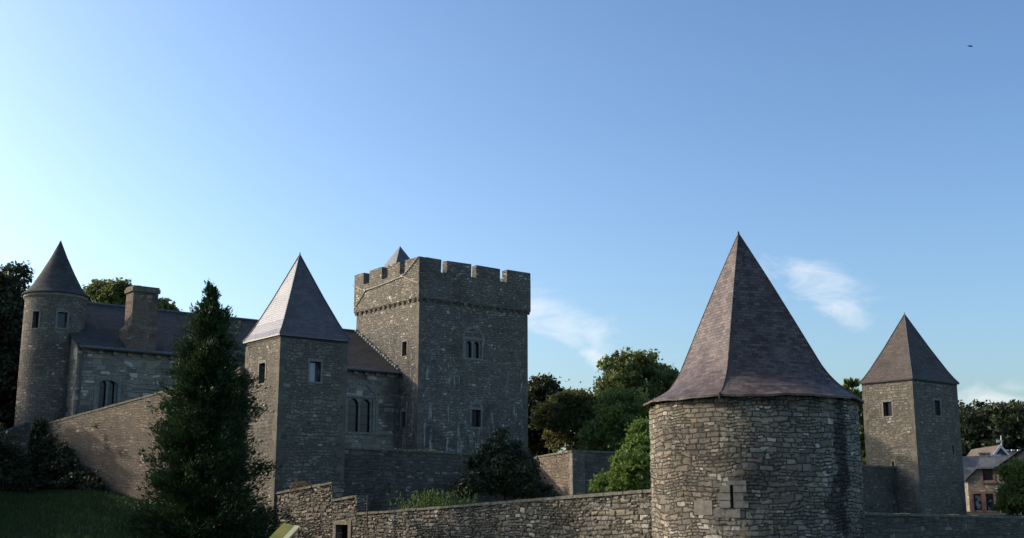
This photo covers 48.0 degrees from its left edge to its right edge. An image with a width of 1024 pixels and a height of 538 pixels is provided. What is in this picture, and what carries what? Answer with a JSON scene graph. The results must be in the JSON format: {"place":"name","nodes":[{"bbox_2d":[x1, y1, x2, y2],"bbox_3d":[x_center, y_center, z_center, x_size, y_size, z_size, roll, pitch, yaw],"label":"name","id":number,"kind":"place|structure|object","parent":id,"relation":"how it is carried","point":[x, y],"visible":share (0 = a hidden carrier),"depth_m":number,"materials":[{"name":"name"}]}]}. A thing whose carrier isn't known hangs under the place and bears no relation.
{"place":"outdoors","nodes":[
{"label":"outdoors","id":0,"kind":"place"},
{"bbox_2d":[0,489,1021,537],"bbox_3d":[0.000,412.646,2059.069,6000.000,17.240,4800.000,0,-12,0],"label":"ground","id":1,"kind":"structure","parent":0,"point":[968,513],"depth_m":46.99,"materials":[{"name":"green plant"}]},
{"bbox_2d":[0,420,30,471],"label":"garden wall","id":2,"kind":"structure","parent":1,"relation":"on","point":[22,430],"depth_m":62.19,"materials":[{"name":"stone"}]},
{"bbox_2d":[0,260,35,430],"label":"dark tree","id":3,"kind":"object","parent":1,"relation":"on","point":[13,287],"visible":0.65,"depth_m":74.87,"materials":[{"name":"green plant"}]},
{"bbox_2d":[0,422,38,493],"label":"dark shrub","id":4,"kind":"object","parent":1,"relation":"on","point":[14,476],"visible":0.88,"depth_m":58.67,"materials":[{"name":"green plant"}]},
{"bbox_2d":[14,241,89,433],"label":"round turret","id":5,"kind":"object","parent":1,"relation":"on","point":[56,297],"visible":0.56,"depth_m":66.38,"materials":[{"name":"stone"}]},
{"bbox_2d":[30,309,40,328],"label":"window","id":6,"kind":"structure","parent":5,"relation":"in","point":[38,316],"depth_m":66.47,"materials":[{"name":"grey glass"}]},
{"bbox_2d":[55,309,69,329],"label":"window","id":7,"kind":"structure","parent":5,"relation":"in","point":[60,317],"depth_m":66.86,"materials":[{"name":"grey glass"}]},
{"bbox_2d":[25,416,113,493],"bbox_3d":[-24.036,10.336,61.586,9.260,5.309,2.967,-8,-14,34],"label":"ivy shrub","id":8,"kind":"object","parent":1,"relation":"on","point":[50,463],"visible":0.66,"depth_m":61.14,"materials":[{"name":"green plant"}]},
{"bbox_2d":[82,277,140,304],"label":"broadleaf tree","id":9,"kind":"object","parent":1,"relation":"on","point":[111,291],"visible":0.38,"depth_m":100.13,"materials":[{"name":"green plant"}]},
{"bbox_2d":[44,367,244,502],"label":"curtain wall","id":10,"kind":"structure","parent":1,"relation":"on","point":[107,448],"depth_m":59.92,"materials":[{"name":"stone"}]},
{"bbox_2d":[158,297,182,310],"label":"broadleaf tree","id":11,"kind":"object","parent":1,"relation":"on","point":[164,303],"visible":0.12,"depth_m":100.60,"materials":[{"name":"green plant"}]},
{"bbox_2d":[14,285,402,448],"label":"castle hall","id":12,"kind":"structure","parent":1,"relation":"on","point":[120,353],"depth_m":68.87,"materials":[{"name":"stone"}]},
{"bbox_2d":[96,376,120,408],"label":"window","id":13,"kind":"structure","parent":12,"relation":"in","point":[107,389],"depth_m":66.50,"materials":[{"name":"grey glass"}]},
{"bbox_2d":[345,395,373,432],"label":"window","id":14,"kind":"structure","parent":12,"relation":"in","point":[359,411],"depth_m":76.77,"materials":[{"name":"grey glass"}]},
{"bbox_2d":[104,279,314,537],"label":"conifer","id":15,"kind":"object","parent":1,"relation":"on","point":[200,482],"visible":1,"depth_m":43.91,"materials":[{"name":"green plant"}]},
{"bbox_2d":[269,523,299,537],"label":"information panel","id":16,"kind":"object","parent":1,"relation":"on","point":[283,530],"visible":1,"depth_m":23.18,"materials":[{"name":"metal"}]},
{"bbox_2d":[241,253,350,533],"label":"square tower","id":17,"kind":"structure","parent":1,"relation":"on","point":[297,339],"depth_m":53.10,"materials":[{"name":"stone"}]},
{"bbox_2d":[257,359,266,385],"bbox_3d":[-11.404,4.854,53.604,0.608,1.154,0.834,8,-14,-36],"label":"window","id":18,"kind":"structure","parent":17,"relation":"in","point":[262,361],"depth_m":53.66,"materials":[{"name":"grey stone"}]},
{"bbox_2d":[307,358,322,383],"bbox_3d":[-9.292,4.775,53.467,0.781,1.142,0.576,9,-15,-38],"label":"window","id":19,"kind":"structure","parent":17,"relation":"in","point":[312,376],"depth_m":53.45,"materials":[{"name":"grey glass"}]},
{"bbox_2d":[366,494,368,525],"bbox_3d":[-5.744,9.572,45.607,0.083,1.225,0.083,8,-14,-33],"label":"post","id":20,"kind":"object","parent":1,"relation":"on","point":[367,512],"visible":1,"depth_m":45.56,"materials":[{"name":"metal"}]},
{"bbox_2d":[397,502,433,509],"bbox_3d":[-3.903,9.799,46.536,1.766,0.800,1.386,0,-12,0],"label":"weed patch","id":21,"kind":"object","parent":1,"relation":"on","point":[406,506],"visible":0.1,"depth_m":46.58,"materials":[{"name":"green plant"}]},
{"bbox_2d":[386,488,479,519],"bbox_3d":[-3.099,9.327,45.677,3.668,1.241,2.549,0,-12,0],"label":"weed patch","id":22,"kind":"object","parent":1,"relation":"on","point":[424,504],"visible":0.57,"depth_m":45.39,"materials":[{"name":"green plant"}]},
{"bbox_2d":[344,447,531,511],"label":"terrace wall","id":23,"kind":"structure","parent":1,"relation":"on","point":[376,474],"depth_m":56.17,"materials":[{"name":"stone"}]},
{"bbox_2d":[351,256,530,455],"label":"castle keep","id":24,"kind":"structure","parent":1,"relation":"on","point":[452,345],"depth_m":80.03,"materials":[{"name":"stone"}]},
{"bbox_2d":[383,247,409,267],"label":"turret roof","id":25,"kind":"structure","parent":24,"relation":"on","point":[399,255],"depth_m":87.55,"materials":[{"name":"stone"}]},
{"bbox_2d":[400,410,406,428],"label":"window","id":26,"kind":"structure","parent":24,"relation":"in","point":[401,411],"depth_m":78.03,"materials":[{"name":"grey glass"}]},
{"bbox_2d":[401,339,407,357],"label":"window","id":27,"kind":"structure","parent":24,"relation":"in","point":[402,341],"depth_m":79.03,"materials":[{"name":"grey glass"}]},
{"bbox_2d":[463,336,482,360],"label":"window","id":28,"kind":"structure","parent":24,"relation":"in","point":[472,347],"depth_m":80.53,"materials":[{"name":"grey glass"}]},
{"bbox_2d":[470,407,481,428],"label":"window","id":29,"kind":"structure","parent":24,"relation":"in","point":[474,411],"depth_m":79.79,"materials":[{"name":"grey glass"}]},
{"bbox_2d":[275,482,651,537],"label":"boundary wall","id":30,"kind":"structure","parent":1,"relation":"on","point":[326,510],"depth_m":42.05,"materials":[{"name":"stone"}]},
{"bbox_2d":[289,480,311,492],"bbox_3d":[-9.279,9.515,50.222,1.036,0.671,0.854,0,-12,0],"label":"dry grass tuft","id":31,"kind":"object","parent":30,"relation":"on","point":[305,484],"visible":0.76,"depth_m":50.23,"materials":[{"name":"brown plant"}]},
{"bbox_2d":[443,425,561,500],"bbox_3d":[-0.422,9.054,49.854,5.137,4.642,3.188,0,-12,0],"label":"dark shrub","id":32,"kind":"object","parent":1,"relation":"on","point":[508,472],"visible":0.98,"depth_m":49.50,"materials":[{"name":"green plant"}]},
{"bbox_2d":[528,372,564,455],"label":"broadleaf tree","id":33,"kind":"object","parent":1,"relation":"on","point":[543,388],"visible":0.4,"depth_m":90.36,"materials":[{"name":"green plant"}]},
{"bbox_2d":[529,386,607,452],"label":"broadleaf tree","id":34,"kind":"object","parent":1,"relation":"on","point":[566,414],"visible":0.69,"depth_m":86.11,"materials":[{"name":"green plant"}]},
{"bbox_2d":[532,450,650,498],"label":"bastion wall","id":35,"kind":"structure","parent":1,"relation":"on","point":[568,472],"depth_m":58.11,"materials":[{"name":"stone"}]},
{"bbox_2d":[574,381,649,450],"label":"leafy tree","id":36,"kind":"object","parent":1,"relation":"on","point":[616,412],"visible":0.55,"depth_m":81.39,"materials":[{"name":"green plant"}]},
{"bbox_2d":[588,416,650,493],"bbox_3d":[4.631,8.191,45.913,3.215,4.759,2.889,0,-12,0],"label":"leafy shrub","id":37,"kind":"object","parent":1,"relation":"on","point":[630,463],"visible":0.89,"depth_m":45.71,"materials":[{"name":"green plant"}]},
{"bbox_2d":[592,347,679,400],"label":"broadleaf tree","id":38,"kind":"object","parent":1,"relation":"on","point":[637,369],"visible":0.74,"depth_m":90.82,"materials":[{"name":"green plant"}]},
{"bbox_2d":[643,231,865,537],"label":"round tower","id":39,"kind":"structure","parent":1,"relation":"on","point":[754,429],"depth_m":34.15,"materials":[{"name":"stone"}]},
{"bbox_2d":[694,480,748,517],"bbox_3d":[6.142,6.739,33.650,1.664,1.054,0.398,-7,-13,29],"label":"window","id":40,"kind":"structure","parent":39,"relation":"in","point":[701,507],"depth_m":33.41,"materials":[{"name":"grey stone"}]},
{"bbox_2d":[841,377,865,464],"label":"broadleaf tree","id":41,"kind":"object","parent":1,"relation":"on","point":[849,384],"visible":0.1,"depth_m":93.95,"materials":[{"name":"green plant"}]},
{"bbox_2d":[861,464,898,512],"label":"side wall","id":42,"kind":"structure","parent":1,"relation":"on","point":[880,493],"depth_m":67.86,"materials":[{"name":"stone"}]},
{"bbox_2d":[859,312,966,514],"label":"corner tower","id":43,"kind":"structure","parent":1,"relation":"on","point":[909,382],"depth_m":70.01,"materials":[{"name":"stone"}]},
{"bbox_2d":[881,399,893,417],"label":"window","id":44,"kind":"structure","parent":43,"relation":"in","point":[889,403],"depth_m":70.31,"materials":[{"name":"grey glass"}]},
{"bbox_2d":[933,398,941,416],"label":"window","id":45,"kind":"structure","parent":43,"relation":"in","point":[934,402],"depth_m":70.46,"materials":[{"name":"grey glass"}]},
{"bbox_2d":[951,443,955,455],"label":"window","id":46,"kind":"structure","parent":43,"relation":"in","point":[953,454],"depth_m":70.66,"materials":[{"name":"grey stone"}]},
{"bbox_2d":[864,512,1023,537],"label":"front wall","id":47,"kind":"structure","parent":1,"relation":"on","point":[896,525],"depth_m":41.42,"materials":[{"name":"stone"}]},
{"bbox_2d":[958,398,1023,455],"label":"woodland","id":48,"kind":"object","parent":1,"relation":"on","point":[986,425],"visible":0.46,"depth_m":145.06,"materials":[{"name":"green plant"}]},
{"bbox_2d":[964,436,1019,511],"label":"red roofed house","id":49,"kind":"structure","parent":1,"relation":"on","point":[996,449],"depth_m":98.03,"materials":[{"name":"stone"}]},
{"bbox_2d":[962,449,1023,512],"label":"stone house","id":50,"kind":"structure","parent":1,"relation":"on","point":[981,478],"depth_m":86.08,"materials":[{"name":"stone"}]},
{"bbox_2d":[971,491,984,512],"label":"window","id":51,"kind":"structure","parent":50,"relation":"in","point":[977,499],"depth_m":86.02,"materials":[{"name":"red brick"}]},
{"bbox_2d":[980,467,996,483],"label":"window","id":52,"kind":"structure","parent":50,"relation":"in","point":[986,474],"depth_m":85.98,"materials":[{"name":"red brick"}]},
{"bbox_2d":[983,491,997,512],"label":"window","id":53,"kind":"structure","parent":50,"relation":"in","point":[989,499],"depth_m":85.60,"materials":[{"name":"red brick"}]},
{"bbox_2d":[991,457,1023,515],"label":"garden tree","id":54,"kind":"object","parent":1,"relation":"on","point":[1010,495],"visible":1,"depth_m":68.35,"materials":[{"name":"green plant"}]},
{"bbox_2d":[0,0,1023,451],"label":"sky","id":55,"kind":"structure","parent":0,"point":[615,155],"materials":[{"name":"blue"}]}
]}

